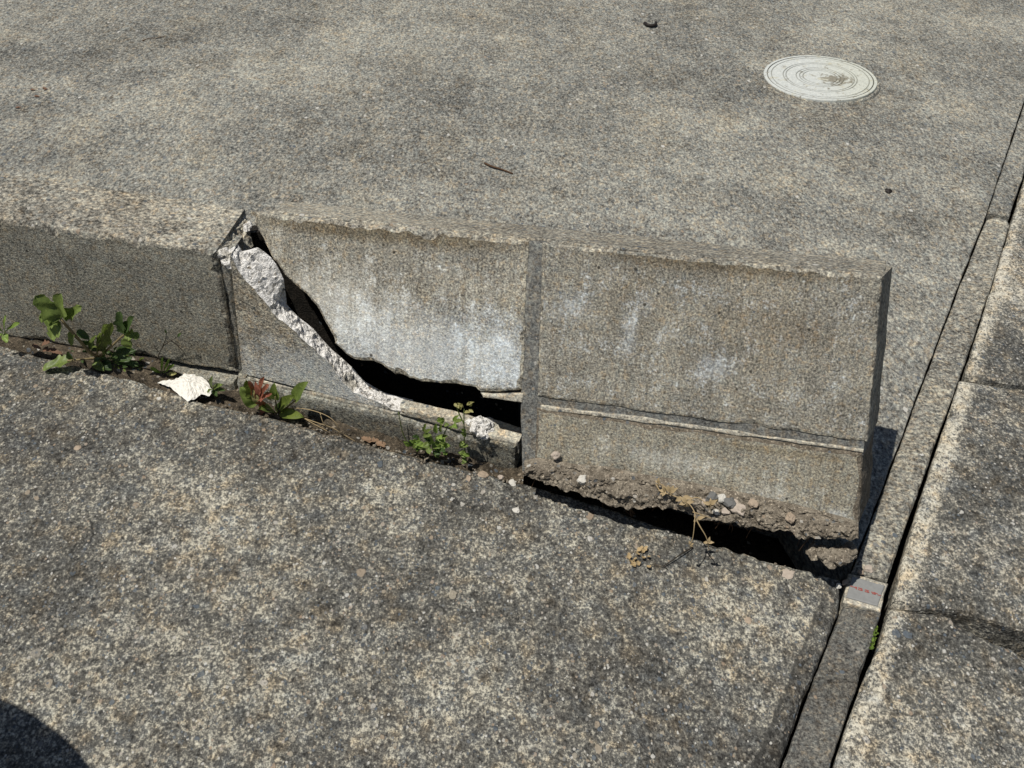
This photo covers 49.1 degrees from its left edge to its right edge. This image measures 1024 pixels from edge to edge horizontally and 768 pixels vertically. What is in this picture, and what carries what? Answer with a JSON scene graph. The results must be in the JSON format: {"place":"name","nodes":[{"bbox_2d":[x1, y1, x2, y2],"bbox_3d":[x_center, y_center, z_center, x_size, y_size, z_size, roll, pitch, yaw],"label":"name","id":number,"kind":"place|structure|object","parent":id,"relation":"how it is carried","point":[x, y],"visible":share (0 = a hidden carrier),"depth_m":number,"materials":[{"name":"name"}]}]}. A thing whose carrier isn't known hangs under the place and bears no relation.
{"place":"outdoors","nodes":[
{"label":"outdoors","id":0,"kind":"place"},
{"bbox_2d":[0,346,839,767],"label":"sidewalk","id":1,"kind":"structure","parent":0,"point":[190,584],"depth_m":1.25,"materials":[{"name":"grey concrete"}]},
{"bbox_2d":[32,340,61,353],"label":"dead leaf","id":2,"kind":"object","parent":1,"relation":"on","point":[52,350],"visible":1,"depth_m":1.53,"materials":[{"name":"brown plant"}]},
{"bbox_2d":[3,349,827,588],"bbox_3d":[-0.175,0.081,1.453,1.172,0.036,0.052,14,43,12],"label":"grit","id":3,"kind":"object","parent":1,"relation":"on","point":[382,451],"visible":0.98,"depth_m":1.47,"materials":[{"name":"grey gravel"}]},
{"bbox_2d":[477,471,488,477],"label":"pebble","id":4,"kind":"object","parent":1,"relation":"on","point":[483,474],"visible":1,"depth_m":1.43,"materials":[{"name":"beige stone"}]},
{"bbox_2d":[508,479,516,485],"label":"pebble","id":5,"kind":"object","parent":1,"relation":"on","point":[511,482],"visible":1,"depth_m":1.42,"materials":[{"name":"white stone"}]},
{"bbox_2d":[512,507,519,512],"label":"pebble","id":6,"kind":"object","parent":1,"relation":"on","point":[516,510],"visible":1,"depth_m":1.38,"materials":[{"name":"white stone"}]},
{"bbox_2d":[250,201,891,568],"bbox_3d":[0.047,-0.013,1.388,0.795,0.341,0.134,8,18,16],"label":"toppled wall section","id":7,"kind":"object","parent":1,"relation":"on","point":[624,370],"visible":0.99,"depth_m":1.32,"materials":[{"name":"concrete"}]},
{"bbox_2d":[551,451,560,459],"bbox_3d":[0.054,0.087,1.372,0.012,0.011,0.010,-22,47,-25],"label":"pebble","id":8,"kind":"object","parent":7,"relation":"on","point":[555,455],"visible":1,"depth_m":1.37,"materials":[{"name":"beige stone"}]},
{"bbox_2d":[577,475,586,484],"bbox_3d":[0.086,0.116,1.357,0.015,0.013,0.014,3,41,0],"label":"pebble","id":9,"kind":"object","parent":7,"relation":"on","point":[581,479],"visible":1,"depth_m":1.35,"materials":[{"name":"white stone"}]},
{"bbox_2d":[655,478,716,548],"bbox_3d":[0.207,0.148,1.311,0.044,0.054,0.090,-20,46,-24],"label":"dry vine","id":10,"kind":"object","parent":7,"relation":"hanging from","point":[685,502],"visible":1,"depth_m":1.30,"materials":[{"name":"plant"}]},
{"bbox_2d":[705,491,717,500],"bbox_3d":[0.234,0.132,1.313,0.014,0.012,0.013,3,41,0],"label":"pebble","id":11,"kind":"object","parent":7,"relation":"on","point":[712,495],"visible":0.95,"depth_m":1.31,"materials":[{"name":"grey stone"}]},
{"bbox_2d":[717,494,725,502],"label":"pebble","id":12,"kind":"object","parent":7,"relation":"on","point":[721,497],"visible":1,"depth_m":1.31,"materials":[{"name":"white stone"}]},
{"bbox_2d":[721,507,730,514],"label":"pebble","id":13,"kind":"object","parent":7,"relation":"on","point":[724,511],"visible":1,"depth_m":1.31,"materials":[{"name":"beige stone"}]},
{"bbox_2d":[723,497,735,508],"bbox_3d":[0.255,0.139,1.309,0.016,0.012,0.017,-23,47,-26],"label":"pebble","id":14,"kind":"object","parent":7,"relation":"on","point":[729,503],"visible":1,"depth_m":1.30,"materials":[{"name":"grey stone"}]},
{"bbox_2d":[731,499,745,515],"bbox_3d":[0.265,0.145,1.306,0.021,0.014,0.017,27,47,25],"label":"pebble","id":15,"kind":"object","parent":7,"relation":"on","point":[737,508],"visible":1,"depth_m":1.30,"materials":[{"name":"beige stone"}]},
{"bbox_2d":[748,498,758,507],"bbox_3d":[0.280,0.139,1.300,0.012,0.008,0.012,21,45,20],"label":"pebble","id":16,"kind":"object","parent":7,"relation":"on","point":[753,503],"visible":1,"depth_m":1.30,"materials":[{"name":"beige stone"}]},
{"bbox_2d":[785,512,794,523],"bbox_3d":[0.321,0.153,1.291,0.012,0.010,0.014,19,44,17],"label":"pebble","id":17,"kind":"object","parent":7,"relation":"on","point":[790,517],"visible":1,"depth_m":1.29,"materials":[{"name":"beige stone"}]},
{"bbox_2d":[627,546,650,567],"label":"dead leaf","id":18,"kind":"object","parent":1,"relation":"on","point":[643,549],"visible":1,"depth_m":1.33,"materials":[{"name":"beige plant"}]},
{"bbox_2d":[650,547,692,569],"bbox_3d":[0.195,0.210,1.336,0.065,0.006,0.016,-20,46,-23],"label":"dry stalk","id":19,"kind":"object","parent":1,"relation":"on","point":[673,559],"visible":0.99,"depth_m":1.33,"materials":[{"name":"brown plant"}]},
{"bbox_2d":[744,617,751,623],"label":"pebble","id":20,"kind":"object","parent":1,"relation":"on","point":[748,620],"visible":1,"depth_m":1.27,"materials":[{"name":"beige stone"}]},
{"bbox_2d":[782,569,794,578],"bbox_3d":[0.328,0.228,1.336,0.014,0.002,0.019,18,44,17],"label":"pebble","id":21,"kind":"object","parent":1,"relation":"on","point":[787,574],"visible":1,"depth_m":1.34,"materials":[{"name":"beige stone"}]},
{"bbox_2d":[0,0,1023,606],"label":"pavement","id":22,"kind":"structure","parent":0,"point":[682,120],"depth_m":2.30,"materials":[{"name":"grey concrete"}]},
{"bbox_2d":[484,162,512,173],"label":"twig","id":23,"kind":"object","parent":22,"relation":"on","point":[485,163],"visible":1,"depth_m":2.12,"materials":[{"name":"brown wood"}]},
{"bbox_2d":[764,55,879,103],"bbox_3d":[0.698,-0.691,2.544,0.270,0.015,0.270,1,38,1],"label":"access cover","id":24,"kind":"object","parent":22,"relation":"on","point":[824,79],"visible":0.99,"depth_m":2.53,"materials":[{"name":"paint"}]},
{"bbox_2d":[643,21,656,26],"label":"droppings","id":25,"kind":"object","parent":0,"point":[649,25],"visible":1,"depth_m":2.75,"materials":[{"name":"black"}]},
{"bbox_2d":[523,103,1023,767],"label":"ground","id":26,"kind":"structure","parent":0,"point":[755,545],"depth_m":1.58,"materials":[{"name":"soil"}]},
{"bbox_2d":[0,174,521,467],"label":"block wall","id":27,"kind":"structure","parent":26,"relation":"on","point":[225,296],"depth_m":1.46,"materials":[{"name":"concrete"}]},
{"bbox_2d":[0,335,523,483],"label":"soil","id":28,"kind":"structure","parent":26,"relation":"on","point":[146,375],"depth_m":1.51,"materials":[{"name":"brown soil"}]},
{"bbox_2d":[0,315,19,342],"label":"weed","id":29,"kind":"object","parent":28,"relation":"on","point":[5,336],"visible":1,"depth_m":1.51,"materials":[{"name":"green plant"}]},
{"bbox_2d":[33,293,143,371],"bbox_3d":[-0.559,-0.060,1.488,0.148,0.170,0.066,3,41,0],"label":"weed","id":30,"kind":"object","parent":28,"relation":"on","point":[52,314],"visible":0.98,"depth_m":1.47,"materials":[{"name":"green plant"}]},
{"bbox_2d":[150,357,176,375],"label":"weed","id":31,"kind":"object","parent":28,"relation":"on","point":[154,369],"visible":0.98,"depth_m":1.52,"materials":[{"name":"green plant"}]},
{"bbox_2d":[154,329,183,359],"bbox_3d":[-0.461,-0.050,1.503,0.053,0.067,0.006,14,43,13],"label":"weed","id":32,"kind":"object","parent":28,"relation":"on","point":[178,335],"visible":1,"depth_m":1.50,"materials":[{"name":"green plant"}]},
{"bbox_2d":[158,373,212,401],"bbox_3d":[-0.436,0.000,1.512,0.073,0.012,0.047,27,47,25],"label":"crumpled paper","id":33,"kind":"object","parent":28,"relation":"on","point":[187,387],"visible":1,"depth_m":1.51,"materials":[{"name":"white paper"}]},
{"bbox_2d":[207,376,224,395],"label":"weed","id":34,"kind":"object","parent":28,"relation":"on","point":[216,387],"visible":0.99,"depth_m":1.50,"materials":[{"name":"green plant"}]},
{"bbox_2d":[239,377,307,418],"bbox_3d":[-0.310,0.020,1.477,0.095,0.087,0.035,3,41,0],"label":"weed","id":35,"kind":"object","parent":28,"relation":"on","point":[252,395],"visible":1,"depth_m":1.47,"materials":[{"name":"green plant"}]},
{"bbox_2d":[290,408,354,440],"bbox_3d":[-0.238,0.060,1.475,0.138,0.063,0.022,13,43,12],"label":"dry stalk","id":36,"kind":"object","parent":28,"relation":"on","point":[322,420],"visible":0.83,"depth_m":1.47,"materials":[{"name":"plant"}]},
{"bbox_2d":[361,436,385,446],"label":"dead leaf","id":37,"kind":"object","parent":28,"relation":"on","point":[373,439],"visible":1,"depth_m":1.47,"materials":[{"name":"brown plant"}]},
{"bbox_2d":[398,412,460,457],"bbox_3d":[-0.106,0.068,1.434,0.094,0.120,0.040,13,43,12],"label":"weed","id":38,"kind":"object","parent":28,"relation":"on","point":[439,445],"visible":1,"depth_m":1.43,"materials":[{"name":"green plant"}]},
{"bbox_2d":[454,402,473,463],"bbox_3d":[-0.063,0.068,1.417,0.023,0.147,0.031,-9,43,-13],"label":"weed","id":39,"kind":"object","parent":28,"relation":"on","point":[463,453],"visible":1,"depth_m":1.40,"materials":[{"name":"green plant"}]},
{"bbox_2d":[782,606,880,767],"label":"kerb","id":40,"kind":"structure","parent":26,"relation":"on","point":[815,739],"depth_m":1.21,"materials":[{"name":"concrete"}]},
{"bbox_2d":[837,574,887,618],"bbox_3d":[0.417,0.257,1.330,0.047,0.035,0.053,16,43,15],"label":"boundary marker","id":41,"kind":"object","parent":40,"relation":"on","point":[861,592],"visible":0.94,"depth_m":1.32,"materials":[{"name":"metal"}]},
{"bbox_2d":[842,579,848,585],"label":"pebble","id":42,"kind":"object","parent":41,"relation":"on","point":[845,582],"visible":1,"depth_m":1.33,"materials":[{"name":"grey stone"}]},
{"bbox_2d":[869,625,878,649],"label":"moss tuft","id":43,"kind":"object","parent":40,"relation":"on","point":[873,640],"visible":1,"depth_m":1.27,"materials":[{"name":"green plant"}]},
{"bbox_2d":[833,217,1008,625],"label":"kerb","id":44,"kind":"structure","parent":26,"relation":"on","point":[887,526],"depth_m":1.61,"materials":[{"name":"concrete"}]},
{"bbox_2d":[864,565,873,572],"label":"pebble","id":45,"kind":"object","parent":44,"relation":"on","point":[867,568],"visible":1,"depth_m":1.35,"materials":[{"name":"beige stone"}]},
{"bbox_2d":[978,104,1023,238],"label":"kerb","id":46,"kind":"structure","parent":26,"relation":"on","point":[1006,189],"depth_m":2.20,"materials":[{"name":"grey concrete"}]},
{"bbox_2d":[885,188,891,193],"bbox_3d":[0.715,-0.366,2.126,0.014,0.010,0.014,3,41,0],"label":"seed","id":47,"kind":"object","parent":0,"point":[887,191],"visible":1,"depth_m":2.12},
{"bbox_2d":[830,610,1023,767],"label":"road","id":48,"kind":"structure","parent":0,"point":[936,691],"depth_m":1.20,"materials":[{"name":"grey concrete"}]},
{"bbox_2d":[871,381,1023,657],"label":"road","id":49,"kind":"structure","parent":0,"point":[960,562],"depth_m":1.42,"materials":[{"name":"grey concrete"}]},
{"bbox_2d":[959,176,1023,389],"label":"road","id":50,"kind":"structure","parent":0,"point":[995,357],"depth_m":1.79,"materials":[{"name":"beige concrete"}]}
]}

